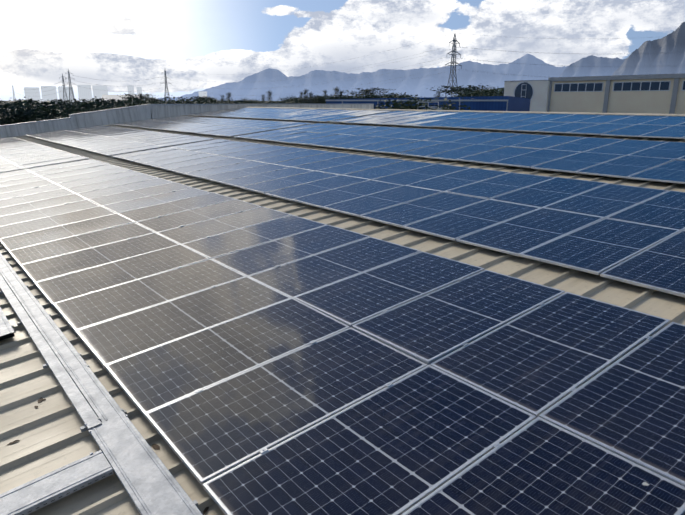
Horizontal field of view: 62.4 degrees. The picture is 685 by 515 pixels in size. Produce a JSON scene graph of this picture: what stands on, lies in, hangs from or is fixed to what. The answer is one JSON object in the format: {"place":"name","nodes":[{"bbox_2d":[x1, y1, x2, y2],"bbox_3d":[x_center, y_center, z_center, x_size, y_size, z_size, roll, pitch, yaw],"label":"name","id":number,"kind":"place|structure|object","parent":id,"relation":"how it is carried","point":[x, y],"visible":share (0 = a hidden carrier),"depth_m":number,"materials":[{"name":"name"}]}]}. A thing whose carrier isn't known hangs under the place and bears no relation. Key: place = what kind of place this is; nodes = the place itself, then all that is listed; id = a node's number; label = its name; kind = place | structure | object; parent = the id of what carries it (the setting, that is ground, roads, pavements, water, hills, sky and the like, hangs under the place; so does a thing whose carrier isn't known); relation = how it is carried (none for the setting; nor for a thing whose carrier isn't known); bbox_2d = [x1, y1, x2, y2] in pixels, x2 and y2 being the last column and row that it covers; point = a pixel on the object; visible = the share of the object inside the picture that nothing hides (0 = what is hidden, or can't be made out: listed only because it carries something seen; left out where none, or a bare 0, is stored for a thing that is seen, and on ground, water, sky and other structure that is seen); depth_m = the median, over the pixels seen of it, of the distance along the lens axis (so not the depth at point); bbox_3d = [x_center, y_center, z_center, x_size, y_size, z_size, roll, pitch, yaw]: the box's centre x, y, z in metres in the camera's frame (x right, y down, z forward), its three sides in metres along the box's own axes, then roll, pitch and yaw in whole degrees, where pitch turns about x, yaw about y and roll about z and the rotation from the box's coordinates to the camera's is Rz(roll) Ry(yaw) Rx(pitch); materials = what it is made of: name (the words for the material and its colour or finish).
{"place":"outdoors","nodes":[
{"label":"outdoors","id":0,"kind":"place"},
{"bbox_2d":[2,101,283,105],"bbox_3d":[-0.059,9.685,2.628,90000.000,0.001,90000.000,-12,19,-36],"label":"terrain","id":1,"kind":"structure","parent":0,"point":[166,101],"depth_m":6295.25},
{"bbox_2d":[0,99,38,105],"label":"pine tree","id":2,"kind":"object","parent":1,"relation":"on","point":[5,102],"visible":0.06,"depth_m":83.22,"materials":[{"name":"green plant"}]},
{"bbox_2d":[0,104,46,124],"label":"pine tree","id":3,"kind":"object","parent":1,"relation":"on","point":[7,117],"visible":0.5,"depth_m":63.43,"materials":[{"name":"green plant"}]},
{"bbox_2d":[0,101,56,123],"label":"pine tree","id":4,"kind":"object","parent":1,"relation":"on","point":[13,110],"visible":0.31,"depth_m":64.78,"materials":[{"name":"green plant"}]},
{"bbox_2d":[5,102,69,116],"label":"pine tree","id":5,"kind":"object","parent":1,"relation":"on","point":[50,109],"visible":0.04,"depth_m":73.05,"materials":[{"name":"green plant"}]},
{"bbox_2d":[3,98,77,107],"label":"pine tree","id":6,"kind":"object","parent":1,"relation":"on","point":[19,100],"visible":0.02,"depth_m":98.61,"materials":[{"name":"green plant"}]},
{"bbox_2d":[1,97,83,124],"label":"broad tree","id":7,"kind":"object","parent":1,"relation":"on","point":[36,117],"visible":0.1,"depth_m":68.43,"materials":[{"name":"green plant"}]},
{"bbox_2d":[28,105,69,118],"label":"pine tree","id":8,"kind":"object","parent":1,"relation":"on","point":[54,115],"visible":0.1,"depth_m":71.74,"materials":[{"name":"green plant"}]},
{"bbox_2d":[59,74,67,99],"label":"pylon","id":9,"kind":"object","parent":1,"relation":"on","point":[63,87],"visible":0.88,"depth_m":778.66,"materials":[{"name":"grey metal"}]},
{"bbox_2d":[64,69,74,101],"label":"pylon","id":10,"kind":"object","parent":1,"relation":"on","point":[70,86],"visible":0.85,"depth_m":713.19,"materials":[{"name":"grey metal"}]},
{"bbox_2d":[55,106,87,118],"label":"broad tree","id":11,"kind":"object","parent":1,"relation":"on","point":[74,112],"visible":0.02,"depth_m":68.77,"materials":[{"name":"green plant"}]},
{"bbox_2d":[40,98,113,117],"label":"pine tree","id":12,"kind":"object","parent":1,"relation":"on","point":[86,104],"visible":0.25,"depth_m":77.69,"materials":[{"name":"green plant"}]},
{"bbox_2d":[63,100,122,115],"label":"broad tree","id":13,"kind":"object","parent":1,"relation":"on","point":[93,104],"visible":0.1,"depth_m":76.92,"materials":[{"name":"green plant"}]},
{"bbox_2d":[51,96,146,109],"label":"pine tree","id":14,"kind":"object","parent":1,"relation":"on","point":[118,101],"visible":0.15,"depth_m":92.01,"materials":[{"name":"green plant"}]},
{"bbox_2d":[24,85,206,103],"bbox_3d":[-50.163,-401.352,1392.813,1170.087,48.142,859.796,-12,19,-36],"label":"distant apartment blocks","id":15,"kind":"structure","parent":1,"relation":"on","point":[83,93],"depth_m":1396.36,"materials":[{"name":"white concrete"}]},
{"bbox_2d":[101,95,139,100],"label":"pale warehouse","id":16,"kind":"structure","parent":1,"relation":"on","point":[108,97],"depth_m":251.59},
{"bbox_2d":[119,93,158,100],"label":"pine tree","id":17,"kind":"object","parent":1,"relation":"on","point":[146,96],"visible":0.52,"depth_m":241.89,"materials":[{"name":"green plant"}]},
{"bbox_2d":[107,97,172,107],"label":"broad tree","id":18,"kind":"object","parent":1,"relation":"on","point":[134,102],"visible":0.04,"depth_m":81.20,"materials":[{"name":"green plant"}]},
{"bbox_2d":[129,98,166,105],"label":"pine tree","id":19,"kind":"object","parent":1,"relation":"on","point":[153,99],"visible":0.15,"depth_m":148.54,"materials":[{"name":"green plant"}]},
{"bbox_2d":[160,70,171,98],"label":"pylon","id":20,"kind":"object","parent":1,"relation":"on","point":[166,83],"visible":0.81,"depth_m":825.15,"materials":[{"name":"grey metal"}]},
{"bbox_2d":[20,33,684,95],"bbox_3d":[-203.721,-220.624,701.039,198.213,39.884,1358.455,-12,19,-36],"label":"power line conductors","id":21,"kind":"object","parent":20,"relation":"attached to","point":[382,71],"visible":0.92,"depth_m":413.63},
{"bbox_2d":[154,94,199,103],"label":"broad tree","id":22,"kind":"object","parent":1,"relation":"on","point":[170,101],"visible":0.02,"depth_m":103.64,"materials":[{"name":"green plant"}]},
{"bbox_2d":[184,96,217,103],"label":"broad tree","id":23,"kind":"object","parent":1,"relation":"on","point":[200,98],"visible":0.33,"depth_m":369.29,"materials":[{"name":"green plant"}]},
{"bbox_2d":[195,98,235,103],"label":"broad tree","id":24,"kind":"object","parent":1,"relation":"on","point":[214,101],"visible":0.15,"depth_m":236.63,"materials":[{"name":"green plant"}]},
{"bbox_2d":[226,92,232,103],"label":"cypress tree","id":25,"kind":"object","parent":1,"relation":"on","point":[228,99],"visible":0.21,"depth_m":271.22,"materials":[{"name":"green plant"}]},
{"bbox_2d":[232,97,259,103],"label":"broad tree","id":26,"kind":"object","parent":1,"relation":"on","point":[248,101],"visible":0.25,"depth_m":321.10,"materials":[{"name":"green plant"}]},
{"bbox_2d":[238,100,277,103],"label":"broad tree","id":27,"kind":"object","parent":1,"relation":"on","point":[259,101],"visible":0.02,"depth_m":233.09,"materials":[{"name":"green plant"}]},
{"bbox_2d":[265,91,273,102],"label":"cypress tree","id":28,"kind":"object","parent":1,"relation":"on","point":[268,96],"visible":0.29,"depth_m":251.92,"materials":[{"name":"green plant"}]},
{"bbox_2d":[252,99,304,103],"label":"broad tree","id":29,"kind":"object","parent":1,"relation":"on","point":[280,102],"visible":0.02,"depth_m":228.13,"materials":[{"name":"green plant"}]},
{"bbox_2d":[278,95,313,103],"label":"broad tree","id":30,"kind":"object","parent":1,"relation":"on","point":[292,98],"visible":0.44,"depth_m":311.04,"materials":[{"name":"green plant"}]},
{"bbox_2d":[302,89,309,103],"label":"cypress tree","id":31,"kind":"object","parent":1,"relation":"on","point":[306,96],"visible":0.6,"depth_m":294.69,"materials":[{"name":"green plant"}]},
{"bbox_2d":[307,93,314,103],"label":"cypress tree","id":32,"kind":"object","parent":1,"relation":"on","point":[311,101],"visible":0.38,"depth_m":222.65,"materials":[{"name":"green plant"}]},
{"bbox_2d":[303,95,333,103],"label":"broad tree","id":33,"kind":"object","parent":1,"relation":"on","point":[319,99],"visible":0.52,"depth_m":324.52,"materials":[{"name":"green plant"}]},
{"bbox_2d":[332,86,340,98],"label":"cypress tree","id":34,"kind":"object","parent":1,"relation":"on","point":[335,94],"visible":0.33,"depth_m":250.70,"materials":[{"name":"green plant"}]},
{"bbox_2d":[349,92,383,98],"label":"broad tree","id":35,"kind":"object","parent":1,"relation":"on","point":[370,96],"visible":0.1,"depth_m":262.79,"materials":[{"name":"green plant"}]},
{"bbox_2d":[344,87,395,97],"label":"pine tree","id":36,"kind":"object","parent":1,"relation":"on","point":[367,90],"visible":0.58,"depth_m":348.92,"materials":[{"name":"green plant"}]},
{"bbox_2d":[378,92,413,97],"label":"broad tree","id":37,"kind":"object","parent":1,"relation":"on","point":[394,96],"visible":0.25,"depth_m":256.72,"materials":[{"name":"green plant"}]},
{"bbox_2d":[378,92,424,97],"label":"broad tree","id":38,"kind":"object","parent":1,"relation":"on","point":[398,94],"visible":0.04,"depth_m":264.43,"materials":[{"name":"green plant"}]},
{"bbox_2d":[374,92,472,111],"bbox_3d":[6.823,-12.458,62.568,14.141,11.196,14.780,-7,17,-24],"label":"broad tree","id":39,"kind":"object","parent":1,"relation":"on","point":[396,105],"visible":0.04,"depth_m":60.12,"materials":[{"name":"green plant"}]},
{"bbox_2d":[325,96,529,112],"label":"blue building","id":40,"kind":"structure","parent":1,"relation":"on","point":[496,103],"depth_m":68.31,"materials":[{"name":"blue metal"}]},
{"bbox_2d":[445,34,461,96],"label":"pylon","id":41,"kind":"object","parent":1,"relation":"on","point":[454,43],"visible":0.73,"depth_m":372.32,"materials":[{"name":"grey metal"}]},
{"bbox_2d":[427,85,503,94],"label":"pine tree","id":42,"kind":"object","parent":1,"relation":"on","point":[454,90],"visible":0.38,"depth_m":252.46,"materials":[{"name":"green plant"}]},
{"bbox_2d":[449,87,503,96],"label":"broad tree","id":43,"kind":"object","parent":1,"relation":"on","point":[476,93],"visible":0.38,"depth_m":231.88,"materials":[{"name":"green plant"}]},
{"bbox_2d":[0,107,684,514],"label":"roof sheet","id":44,"kind":"object","parent":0,"point":[48,435],"visible":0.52,"depth_m":6.53,"materials":[{"name":"paint"}]},
{"bbox_2d":[0,137,88,172],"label":"solar array","id":45,"kind":"object","parent":44,"relation":"on","point":[17,154],"visible":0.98,"depth_m":23.78,"materials":[{"name":"blue glass"}]},
{"bbox_2d":[0,450,113,514],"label":"cable tray","id":46,"kind":"object","parent":44,"relation":"on","point":[29,497],"visible":0.92,"depth_m":4.09,"materials":[{"name":"metal"}]},
{"bbox_2d":[0,104,150,137],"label":"parapet wall","id":47,"kind":"structure","parent":44,"relation":"attached to","point":[109,116],"depth_m":38.02,"materials":[{"name":"grey metal"}]},
{"bbox_2d":[0,252,202,514],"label":"cable tray","id":48,"kind":"object","parent":44,"relation":"on","point":[149,482],"visible":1,"depth_m":4.91,"materials":[{"name":"metal"}]},
{"bbox_2d":[1,249,208,514],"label":"dead leaves","id":49,"kind":"object","parent":44,"relation":"on","point":[155,446],"visible":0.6,"depth_m":4.62,"materials":[{"name":"brown plant"}]},
{"bbox_2d":[25,125,214,155],"bbox_3d":[-12.693,-6.390,29.961,4.576,0.097,17.450,-18,23,-34],"label":"solar array","id":50,"kind":"object","parent":44,"relation":"on","point":[106,140],"visible":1,"depth_m":27.62,"materials":[{"name":"blue glass"}]},
{"bbox_2d":[112,116,312,136],"bbox_3d":[-8.543,-7.774,32.952,4.574,0.096,17.450,-18,23,-34],"label":"solar array","id":51,"kind":"object","parent":44,"relation":"on","point":[219,126],"visible":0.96,"depth_m":30.80,"materials":[{"name":"blue glass"}]},
{"bbox_2d":[150,104,373,118],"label":"tall wall","id":52,"kind":"structure","parent":44,"relation":"attached to","point":[162,110],"depth_m":43.38,"materials":[{"name":"grey metal"}]},
{"bbox_2d":[186,108,390,121],"bbox_3d":[-4.393,-9.159,35.943,4.574,0.098,17.450,-18,23,-34],"label":"solar array","id":53,"kind":"object","parent":44,"relation":"on","point":[322,115],"visible":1,"depth_m":33.94,"materials":[{"name":"blue glass"}]},
{"bbox_2d":[0,159,684,514],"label":"solar array","id":54,"kind":"object","parent":44,"relation":"on","point":[248,368],"visible":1,"depth_m":5.39,"materials":[{"name":"blue glass"}]},
{"bbox_2d":[111,139,684,296],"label":"solar array","id":55,"kind":"object","parent":44,"relation":"on","point":[633,235],"visible":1,"depth_m":10.62,"materials":[{"name":"blue glass"}]},
{"bbox_2d":[234,123,684,183],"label":"solar array","id":56,"kind":"object","parent":44,"relation":"on","point":[661,161],"visible":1,"depth_m":16.10,"materials":[{"name":"blue glass"}]},
{"bbox_2d":[330,111,684,138],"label":"solar array","id":57,"kind":"object","parent":44,"relation":"on","point":[644,126],"visible":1,"depth_m":21.02,"materials":[{"name":"blue glass"}]},
{"bbox_2d":[0,0,684,100],"label":"sky","id":58,"kind":"structure","parent":0,"point":[121,43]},
{"bbox_2d":[158,54,567,100],"bbox_3d":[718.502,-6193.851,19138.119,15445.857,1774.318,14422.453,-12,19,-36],"label":"mountain range","id":59,"kind":"structure","parent":0,"point":[408,84],"depth_m":21083.85,"materials":[{"name":"grey stone"}]},
{"bbox_2d":[559,55,625,76],"bbox_3d":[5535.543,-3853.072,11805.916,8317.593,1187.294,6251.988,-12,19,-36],"label":"mountain range","id":60,"kind":"structure","parent":0,"point":[597,66],"depth_m":14170.57,"materials":[{"name":"grey stone"}]},
{"bbox_2d":[504,73,684,115],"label":"warehouse building","id":61,"kind":"structure","parent":0,"point":[657,93],"depth_m":78.39,"materials":[{"name":"beige paint"}]},
{"bbox_2d":[612,22,684,75],"bbox_3d":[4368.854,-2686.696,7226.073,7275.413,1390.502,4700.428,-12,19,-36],"label":"mountain range","id":62,"kind":"structure","parent":0,"point":[645,57],"depth_m":9203.67,"materials":[{"name":"grey stone"}]}
]}

